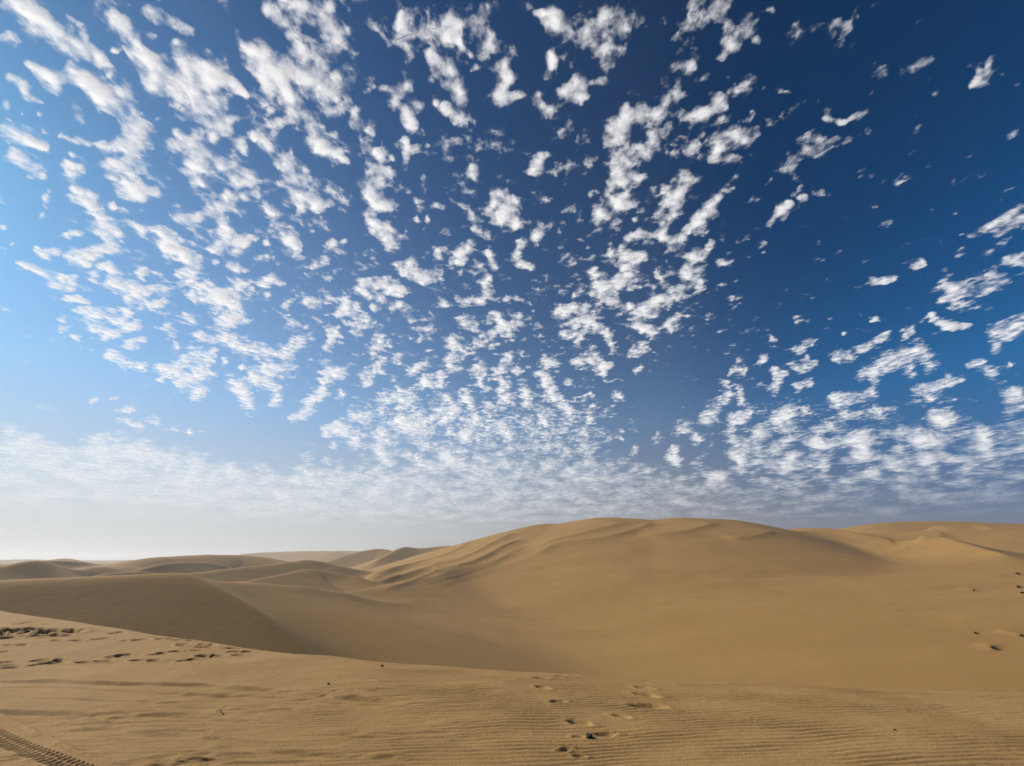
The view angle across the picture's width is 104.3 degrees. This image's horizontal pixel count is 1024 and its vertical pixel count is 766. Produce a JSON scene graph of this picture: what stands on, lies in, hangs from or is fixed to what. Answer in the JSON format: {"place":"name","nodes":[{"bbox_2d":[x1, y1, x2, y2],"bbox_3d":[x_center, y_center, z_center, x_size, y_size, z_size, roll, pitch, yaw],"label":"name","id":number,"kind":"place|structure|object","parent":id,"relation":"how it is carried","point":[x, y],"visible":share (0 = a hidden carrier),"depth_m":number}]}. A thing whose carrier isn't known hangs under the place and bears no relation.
{"place":"outdoors","nodes":[
{"label":"outdoors","id":0,"kind":"place"},
{"bbox_2d":[4,32,14,39],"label":"cloud","id":1,"kind":"structure","parent":0,"point":[9,36],"depth_m":1247.13},
{"bbox_2d":[8,74,38,114],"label":"cloud","id":2,"kind":"structure","parent":0,"point":[23,88],"depth_m":1376.08},
{"bbox_2d":[2,126,48,150],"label":"cloud","id":3,"kind":"structure","parent":0,"point":[25,140],"depth_m":1555.43},
{"bbox_2d":[9,147,44,178],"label":"cloud","id":4,"kind":"structure","parent":0,"point":[15,156],"depth_m":1624.12},
{"bbox_2d":[15,262,76,290],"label":"cloud","id":5,"kind":"structure","parent":0,"point":[67,278],"depth_m":2317.00},
{"bbox_2d":[61,159,83,177],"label":"cloud","id":6,"kind":"structure","parent":0,"point":[67,165],"depth_m":1662.93},
{"bbox_2d":[64,231,81,238],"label":"cloud","id":7,"kind":"structure","parent":0,"point":[73,233],"depth_m":2000.32},
{"bbox_2d":[63,295,88,303],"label":"cloud","id":8,"kind":"structure","parent":0,"point":[78,298],"depth_m":2506.82},
{"bbox_2d":[34,185,121,267],"bbox_3d":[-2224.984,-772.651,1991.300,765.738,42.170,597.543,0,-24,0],"label":"cloud","id":9,"kind":"structure","parent":0,"point":[100,220],"depth_m":2007.93},
{"bbox_2d":[5,0,159,201],"bbox_3d":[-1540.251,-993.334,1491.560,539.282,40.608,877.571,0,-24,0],"label":"cloud","id":10,"kind":"structure","parent":0,"point":[97,92],"depth_m":1381.32},
{"bbox_2d":[73,305,141,340],"bbox_3d":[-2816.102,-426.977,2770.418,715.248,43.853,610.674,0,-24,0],"label":"cloud","id":11,"kind":"structure","parent":0,"point":[127,326],"depth_m":2747.18},
{"bbox_2d":[109,203,117,209],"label":"cloud","id":12,"kind":"structure","parent":0,"point":[112,206],"depth_m":1852.22},
{"bbox_2d":[104,349,146,371],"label":"cloud","id":13,"kind":"structure","parent":0,"point":[110,355],"depth_m":3247.89},
{"bbox_2d":[89,262,171,310],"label":"cloud","id":14,"kind":"structure","parent":0,"point":[135,291],"depth_m":2404.32},
{"bbox_2d":[118,418,142,427],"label":"cloud","id":15,"kind":"structure","parent":0,"point":[135,425],"depth_m":4822.08},
{"bbox_2d":[122,338,145,349],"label":"cloud","id":16,"kind":"structure","parent":0,"point":[138,340],"depth_m":2989.00},
{"bbox_2d":[135,267,160,280],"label":"cloud","id":17,"kind":"structure","parent":0,"point":[142,272],"depth_m":2269.20},
{"bbox_2d":[146,8,190,30],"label":"cloud","id":18,"kind":"structure","parent":0,"point":[150,11],"depth_m":1192.26},
{"bbox_2d":[107,11,260,187],"bbox_3d":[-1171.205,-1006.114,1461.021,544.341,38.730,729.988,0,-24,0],"label":"cloud","id":19,"kind":"structure","parent":0,"point":[182,87],"depth_m":1373.76},
{"bbox_2d":[156,346,217,400],"bbox_3d":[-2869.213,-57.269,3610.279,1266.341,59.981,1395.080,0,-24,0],"label":"cloud","id":20,"kind":"structure","parent":0,"point":[176,370],"depth_m":3495.23},
{"bbox_2d":[182,313,194,323],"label":"cloud","id":21,"kind":"structure","parent":0,"point":[189,320],"depth_m":2715.80},
{"bbox_2d":[129,221,311,408],"bbox_3d":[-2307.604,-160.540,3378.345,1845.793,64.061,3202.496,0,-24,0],"label":"cloud","id":22,"kind":"structure","parent":0,"point":[170,247],"depth_m":2577.47},
{"bbox_2d":[174,190,301,272],"bbox_3d":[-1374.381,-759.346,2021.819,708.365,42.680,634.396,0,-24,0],"label":"cloud","id":23,"kind":"structure","parent":0,"point":[292,242],"depth_m":2012.28},
{"bbox_2d":[237,139,245,154],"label":"cloud","id":24,"kind":"structure","parent":0,"point":[241,147],"depth_m":1579.59},
{"bbox_2d":[250,131,273,151],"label":"cloud","id":25,"kind":"structure","parent":0,"point":[258,138],"depth_m":1551.57},
{"bbox_2d":[265,103,273,112],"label":"cloud","id":26,"kind":"structure","parent":0,"point":[270,110],"depth_m":1448.67},
{"bbox_2d":[254,277,285,287],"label":"cloud","id":27,"kind":"structure","parent":0,"point":[269,280],"depth_m":2353.15},
{"bbox_2d":[240,0,348,163],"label":"cloud","id":28,"kind":"structure","parent":0,"point":[266,72],"depth_m":1344.96},
{"bbox_2d":[275,151,345,213],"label":"cloud","id":29,"kind":"structure","parent":0,"point":[316,206],"depth_m":1793.90},
{"bbox_2d":[303,297,329,306],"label":"cloud","id":30,"kind":"structure","parent":0,"point":[310,300],"depth_m":2525.10},
{"bbox_2d":[288,359,346,419],"bbox_3d":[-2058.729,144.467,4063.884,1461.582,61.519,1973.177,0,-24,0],"label":"cloud","id":31,"kind":"structure","parent":0,"point":[332,373],"depth_m":3868.74},
{"bbox_2d":[324,1,333,12],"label":"cloud","id":32,"kind":"structure","parent":0,"point":[328,7],"depth_m":1181.49},
{"bbox_2d":[322,326,342,350],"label":"cloud","id":33,"kind":"structure","parent":0,"point":[336,334],"depth_m":2913.55},
{"bbox_2d":[326,240,338,252],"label":"cloud","id":34,"kind":"structure","parent":0,"point":[332,243],"depth_m":2068.11},
{"bbox_2d":[320,421,365,446],"bbox_3d":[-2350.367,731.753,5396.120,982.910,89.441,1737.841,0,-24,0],"label":"cloud","id":35,"kind":"structure","parent":0,"point":[336,430],"depth_m":5074.57},
{"bbox_2d":[327,296,374,335],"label":"cloud","id":36,"kind":"structure","parent":0,"point":[345,308],"depth_m":2636.40},
{"bbox_2d":[351,107,357,116],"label":"cloud","id":37,"kind":"structure","parent":0,"point":[354,111],"depth_m":1455.35},
{"bbox_2d":[348,409,374,426],"bbox_3d":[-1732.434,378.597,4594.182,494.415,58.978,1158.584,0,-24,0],"label":"cloud","id":38,"kind":"structure","parent":0,"point":[353,416],"depth_m":4541.37},
{"bbox_2d":[351,357,385,387],"bbox_3d":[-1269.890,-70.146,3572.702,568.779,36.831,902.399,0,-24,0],"label":"cloud","id":39,"kind":"structure","parent":0,"point":[369,382],"depth_m":3487.37},
{"bbox_2d":[369,334,391,357],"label":"cloud","id":40,"kind":"structure","parent":0,"point":[379,341],"depth_m":3048.72},
{"bbox_2d":[355,276,407,310],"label":"cloud","id":41,"kind":"structure","parent":0,"point":[396,290],"depth_m":2411.05},
{"bbox_2d":[362,149,401,250],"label":"cloud","id":42,"kind":"structure","parent":0,"point":[370,195],"depth_m":1832.61},
{"bbox_2d":[389,301,402,309],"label":"cloud","id":43,"kind":"structure","parent":0,"point":[399,304],"depth_m":2566.38},
{"bbox_2d":[376,380,421,415],"bbox_3d":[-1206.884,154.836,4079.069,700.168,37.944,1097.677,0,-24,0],"label":"cloud","id":44,"kind":"structure","parent":0,"point":[402,400],"depth_m":4073.18},
{"bbox_2d":[383,83,417,130],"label":"cloud","id":45,"kind":"structure","parent":0,"point":[411,123],"depth_m":1473.56},
{"bbox_2d":[395,11,411,39],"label":"cloud","id":46,"kind":"structure","parent":0,"point":[403,19],"depth_m":1216.82},
{"bbox_2d":[396,34,412,49],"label":"cloud","id":47,"kind":"structure","parent":0,"point":[406,46],"depth_m":1264.14},
{"bbox_2d":[400,137,418,159],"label":"cloud","id":48,"kind":"structure","parent":0,"point":[404,140],"depth_m":1583.50},
{"bbox_2d":[405,362,427,373],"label":"cloud","id":49,"kind":"structure","parent":0,"point":[417,367],"depth_m":3408.64},
{"bbox_2d":[393,259,443,285],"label":"cloud","id":50,"kind":"structure","parent":0,"point":[424,279],"depth_m":2283.54},
{"bbox_2d":[418,27,430,38],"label":"cloud","id":51,"kind":"structure","parent":0,"point":[426,36],"depth_m":1245.24},
{"bbox_2d":[416,370,447,388],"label":"cloud","id":52,"kind":"structure","parent":0,"point":[424,382],"depth_m":3658.55},
{"bbox_2d":[435,248,442,258],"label":"cloud","id":53,"kind":"structure","parent":0,"point":[438,251],"depth_m":2124.05},
{"bbox_2d":[426,42,464,101],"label":"cloud","id":54,"kind":"structure","parent":0,"point":[431,54],"depth_m":1326.68},
{"bbox_2d":[438,102,467,124],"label":"cloud","id":55,"kind":"structure","parent":0,"point":[445,108],"depth_m":1457.59},
{"bbox_2d":[444,337,473,370],"bbox_3d":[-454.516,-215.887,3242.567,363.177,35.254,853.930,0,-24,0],"label":"cloud","id":56,"kind":"structure","parent":0,"point":[453,343],"depth_m":3119.46},
{"bbox_2d":[449,240,472,265],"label":"cloud","id":57,"kind":"structure","parent":0,"point":[460,253],"depth_m":2141.44},
{"bbox_2d":[429,15,494,56],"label":"cloud","id":58,"kind":"structure","parent":0,"point":[452,33],"depth_m":1238.95},
{"bbox_2d":[456,316,478,331],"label":"cloud","id":59,"kind":"structure","parent":0,"point":[465,324],"depth_m":2758.83},
{"bbox_2d":[468,164,476,179],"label":"cloud","id":60,"kind":"structure","parent":0,"point":[471,175],"depth_m":1683.94},
{"bbox_2d":[457,275,491,304],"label":"cloud","id":61,"kind":"structure","parent":0,"point":[483,299],"depth_m":2487.71},
{"bbox_2d":[485,249,497,268],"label":"cloud","id":62,"kind":"structure","parent":0,"point":[488,254],"depth_m":2146.62},
{"bbox_2d":[482,402,505,417],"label":"cloud","id":63,"kind":"structure","parent":0,"point":[493,406],"depth_m":4311.79},
{"bbox_2d":[472,312,521,352],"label":"cloud","id":64,"kind":"structure","parent":0,"point":[504,326],"depth_m":2806.16},
{"bbox_2d":[469,352,532,409],"bbox_3d":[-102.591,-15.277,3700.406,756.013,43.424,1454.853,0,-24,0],"label":"cloud","id":65,"kind":"structure","parent":0,"point":[525,395],"depth_m":3679.91},
{"bbox_2d":[487,190,526,229],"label":"cloud","id":66,"kind":"structure","parent":0,"point":[502,213],"depth_m":1871.51},
{"bbox_2d":[494,60,523,103],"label":"cloud","id":67,"kind":"structure","parent":0,"point":[507,76],"depth_m":1379.67},
{"bbox_2d":[0,517,1023,692],"bbox_3d":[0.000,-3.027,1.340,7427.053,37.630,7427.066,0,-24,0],"label":"dunes","id":68,"kind":"structure","parent":0,"point":[903,605],"depth_m":79.11},
{"bbox_2d":[0,611,1023,765],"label":"ground","id":69,"kind":"structure","parent":0,"point":[72,693],"depth_m":4.74},
{"bbox_2d":[586,733,592,738],"bbox_3d":[0.810,3.711,4.170,0.070,0.069,0.081,-13,-27,27],"label":"stone","id":70,"kind":"object","parent":69,"relation":"on","point":[589,735],"visible":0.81,"depth_m":4.15},
{"bbox_2d":[0,4,1023,503],"bbox_3d":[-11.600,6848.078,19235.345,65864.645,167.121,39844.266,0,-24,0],"label":"cloud","id":71,"kind":"structure","parent":0,"point":[450,460],"depth_m":5691.49},
{"bbox_2d":[0,0,1023,559],"label":"sky","id":72,"kind":"structure","parent":0,"point":[905,70]},
{"bbox_2d":[513,239,533,269],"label":"cloud","id":73,"kind":"structure","parent":0,"point":[519,264],"depth_m":2152.44},
{"bbox_2d":[531,230,542,241],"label":"cloud","id":74,"kind":"structure","parent":0,"point":[536,235],"depth_m":2011.55},
{"bbox_2d":[528,153,548,175],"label":"cloud","id":75,"kind":"structure","parent":0,"point":[538,162],"depth_m":1648.05},
{"bbox_2d":[539,93,552,112],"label":"cloud","id":76,"kind":"structure","parent":0,"point":[548,109],"depth_m":1445.37},
{"bbox_2d":[541,354,559,368],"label":"cloud","id":77,"kind":"structure","parent":0,"point":[551,363],"depth_m":3322.33},
{"bbox_2d":[548,51,556,70],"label":"cloud","id":78,"kind":"structure","parent":0,"point":[552,60],"depth_m":1305.90},
{"bbox_2d":[535,9,571,32],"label":"cloud","id":79,"kind":"structure","parent":0,"point":[554,16],"depth_m":1201.60},
{"bbox_2d":[558,77,587,103],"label":"cloud","id":80,"kind":"structure","parent":0,"point":[577,84],"depth_m":1386.07},
{"bbox_2d":[554,303,615,345],"bbox_3d":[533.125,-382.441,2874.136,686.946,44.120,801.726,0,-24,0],"label":"cloud","id":81,"kind":"structure","parent":0,"point":[587,321],"depth_m":2747.58},
{"bbox_2d":[571,353,613,382],"bbox_3d":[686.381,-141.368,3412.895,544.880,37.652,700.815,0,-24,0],"label":"cloud","id":82,"kind":"structure","parent":0,"point":[603,367],"depth_m":3326.86},
{"bbox_2d":[582,415,603,429],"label":"cloud","id":83,"kind":"structure","parent":0,"point":[589,419],"depth_m":4675.69},
{"bbox_2d":[588,267,603,279],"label":"cloud","id":84,"kind":"structure","parent":0,"point":[595,275],"depth_m":2279.61},
{"bbox_2d":[583,10,613,55],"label":"cloud","id":85,"kind":"structure","parent":0,"point":[602,18],"depth_m":1230.55},
{"bbox_2d":[593,190,635,224],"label":"cloud","id":86,"kind":"structure","parent":0,"point":[620,202],"depth_m":1837.71},
{"bbox_2d":[591,90,681,195],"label":"cloud","id":87,"kind":"structure","parent":0,"point":[618,128],"depth_m":1549.00},
{"bbox_2d":[625,231,651,240],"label":"cloud","id":88,"kind":"structure","parent":0,"point":[637,234],"depth_m":2010.45},
{"bbox_2d":[629,342,648,357],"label":"cloud","id":89,"kind":"structure","parent":0,"point":[640,347],"depth_m":3118.22},
{"bbox_2d":[589,242,712,335],"bbox_3d":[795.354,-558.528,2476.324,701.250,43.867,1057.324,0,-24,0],"label":"cloud","id":90,"kind":"structure","parent":0,"point":[602,288],"depth_m":2376.81},
{"bbox_2d":[648,131,655,138],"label":"cloud","id":91,"kind":"structure","parent":0,"point":[651,134],"depth_m":1535.43},
{"bbox_2d":[660,186,669,193],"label":"cloud","id":92,"kind":"structure","parent":0,"point":[664,189],"depth_m":1765.52},
{"bbox_2d":[667,446,682,465],"bbox_3d":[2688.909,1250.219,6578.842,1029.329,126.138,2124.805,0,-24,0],"label":"cloud","id":93,"kind":"structure","parent":0,"point":[675,459],"depth_m":6314.69},
{"bbox_2d":[663,314,689,332],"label":"cloud","id":94,"kind":"structure","parent":0,"point":[669,325],"depth_m":2761.86},
{"bbox_2d":[676,423,693,432],"bbox_3d":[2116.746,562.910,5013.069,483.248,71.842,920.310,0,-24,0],"label":"cloud","id":95,"kind":"structure","parent":0,"point":[684,431],"depth_m":5061.65},
{"bbox_2d":[672,142,700,153],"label":"cloud","id":96,"kind":"structure","parent":0,"point":[694,146],"depth_m":1578.28},
{"bbox_2d":[652,172,725,248],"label":"cloud","id":97,"kind":"structure","parent":0,"point":[674,198],"depth_m":1880.26},
{"bbox_2d":[687,61,695,70],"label":"cloud","id":98,"kind":"structure","parent":0,"point":[690,65],"depth_m":1322.40},
{"bbox_2d":[692,434,703,445],"bbox_3d":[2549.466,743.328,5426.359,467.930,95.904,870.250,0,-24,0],"label":"cloud","id":99,"kind":"structure","parent":0,"point":[698,439],"depth_m":5364.06},
{"bbox_2d":[694,278,705,292],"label":"cloud","id":100,"kind":"structure","parent":0,"point":[699,281],"depth_m":2385.66},
{"bbox_2d":[686,93,727,119],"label":"cloud","id":101,"kind":"structure","parent":0,"point":[700,114],"depth_m":1450.56},
{"bbox_2d":[699,380,734,423],"bbox_3d":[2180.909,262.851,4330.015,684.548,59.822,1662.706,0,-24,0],"label":"cloud","id":102,"kind":"structure","parent":0,"point":[728,394],"depth_m":4277.28},
{"bbox_2d":[709,129,747,161],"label":"cloud","id":103,"kind":"structure","parent":0,"point":[718,149],"depth_m":1562.82},
{"bbox_2d":[720,33,736,57],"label":"cloud","id":104,"kind":"structure","parent":0,"point":[730,44],"depth_m":1266.58},
{"bbox_2d":[727,365,746,375],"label":"cloud","id":105,"kind":"structure","parent":0,"point":[741,369],"depth_m":3444.45},
{"bbox_2d":[729,410,759,425],"bbox_3d":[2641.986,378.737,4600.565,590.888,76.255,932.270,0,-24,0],"label":"cloud","id":106,"kind":"structure","parent":0,"point":[741,421],"depth_m":4576.46},
{"bbox_2d":[757,355,766,362],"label":"cloud","id":107,"kind":"structure","parent":0,"point":[764,360],"depth_m":3271.17},
{"bbox_2d":[757,367,788,389],"bbox_3d":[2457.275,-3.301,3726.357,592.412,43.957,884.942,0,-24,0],"label":"cloud","id":108,"kind":"structure","parent":0,"point":[775,373],"depth_m":3543.04},
{"bbox_2d":[771,194,806,220],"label":"cloud","id":109,"kind":"structure","parent":0,"point":[781,210],"depth_m":1847.57},
{"bbox_2d":[788,360,816,372],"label":"cloud","id":110,"kind":"structure","parent":0,"point":[804,367],"depth_m":3383.31},
{"bbox_2d":[793,378,812,388],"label":"cloud","id":111,"kind":"structure","parent":0,"point":[801,387],"depth_m":3736.43},
{"bbox_2d":[796,339,817,353],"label":"cloud","id":112,"kind":"structure","parent":0,"point":[801,348],"depth_m":3090.77},
{"bbox_2d":[833,410,862,420],"bbox_3d":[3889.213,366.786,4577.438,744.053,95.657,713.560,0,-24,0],"label":"cloud","id":113,"kind":"structure","parent":0,"point":[845,415],"depth_m":4482.74},
{"bbox_2d":[828,387,875,408],"bbox_3d":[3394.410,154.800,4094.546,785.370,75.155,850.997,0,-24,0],"label":"cloud","id":114,"kind":"structure","parent":0,"point":[835,399],"depth_m":4014.97},
{"bbox_2d":[832,331,889,361],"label":"cloud","id":115,"kind":"structure","parent":0,"point":[876,341],"depth_m":3089.59},
{"bbox_2d":[868,407,882,418],"bbox_3d":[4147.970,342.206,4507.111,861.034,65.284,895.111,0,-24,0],"label":"cloud","id":116,"kind":"structure","parent":0,"point":[877,410],"depth_m":4379.74},
{"bbox_2d":[874,277,896,284],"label":"cloud","id":117,"kind":"structure","parent":0,"point":[884,281],"depth_m":2337.65},
{"bbox_2d":[859,347,936,381],"bbox_3d":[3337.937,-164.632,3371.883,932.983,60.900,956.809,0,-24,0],"label":"cloud","id":118,"kind":"structure","parent":0,"point":[873,372],"depth_m":3300.80},
{"bbox_2d":[903,327,916,339],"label":"cloud","id":119,"kind":"structure","parent":0,"point":[911,331],"depth_m":2873.86},
{"bbox_2d":[914,260,926,268],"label":"cloud","id":120,"kind":"structure","parent":0,"point":[922,263],"depth_m":2211.40},
{"bbox_2d":[912,375,964,401],"bbox_3d":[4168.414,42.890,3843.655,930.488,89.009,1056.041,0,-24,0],"label":"cloud","id":121,"kind":"structure","parent":0,"point":[935,388],"depth_m":3757.83},
{"bbox_2d":[929,407,957,427],"bbox_3d":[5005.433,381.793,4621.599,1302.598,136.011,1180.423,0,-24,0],"label":"cloud","id":122,"kind":"structure","parent":0,"point":[943,421],"depth_m":4584.07},
{"bbox_2d":[926,312,971,330],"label":"cloud","id":123,"kind":"structure","parent":0,"point":[948,326],"depth_m":2775.06},
{"bbox_2d":[937,273,1005,308],"bbox_3d":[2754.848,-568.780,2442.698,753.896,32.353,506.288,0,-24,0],"label":"cloud","id":124,"kind":"structure","parent":0,"point":[952,288],"depth_m":2423.60},
{"bbox_2d":[966,360,986,366],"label":"cloud","id":125,"kind":"structure","parent":0,"point":[982,362],"depth_m":3335.22},
{"bbox_2d":[969,63,989,87],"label":"cloud","id":126,"kind":"structure","parent":0,"point":[976,81],"depth_m":1363.52},
{"bbox_2d":[961,209,1023,235],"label":"cloud","id":127,"kind":"structure","parent":0,"point":[1006,219],"depth_m":1924.77},
{"bbox_2d":[986,364,1012,376],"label":"cloud","id":128,"kind":"structure","parent":0,"point":[992,370],"depth_m":3441.42},
{"bbox_2d":[990,316,1023,350],"bbox_3d":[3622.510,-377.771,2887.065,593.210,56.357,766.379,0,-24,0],"label":"cloud","id":129,"kind":"structure","parent":0,"point":[1012,327],"depth_m":2864.81},
{"bbox_2d":[1003,254,1023,265],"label":"cloud","id":130,"kind":"structure","parent":0,"point":[1010,261],"depth_m":2179.64},
{"bbox_2d":[1004,387,1023,403],"bbox_3d":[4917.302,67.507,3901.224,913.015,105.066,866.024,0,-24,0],"label":"cloud","id":131,"kind":"structure","parent":0,"point":[1018,392],"depth_m":3913.44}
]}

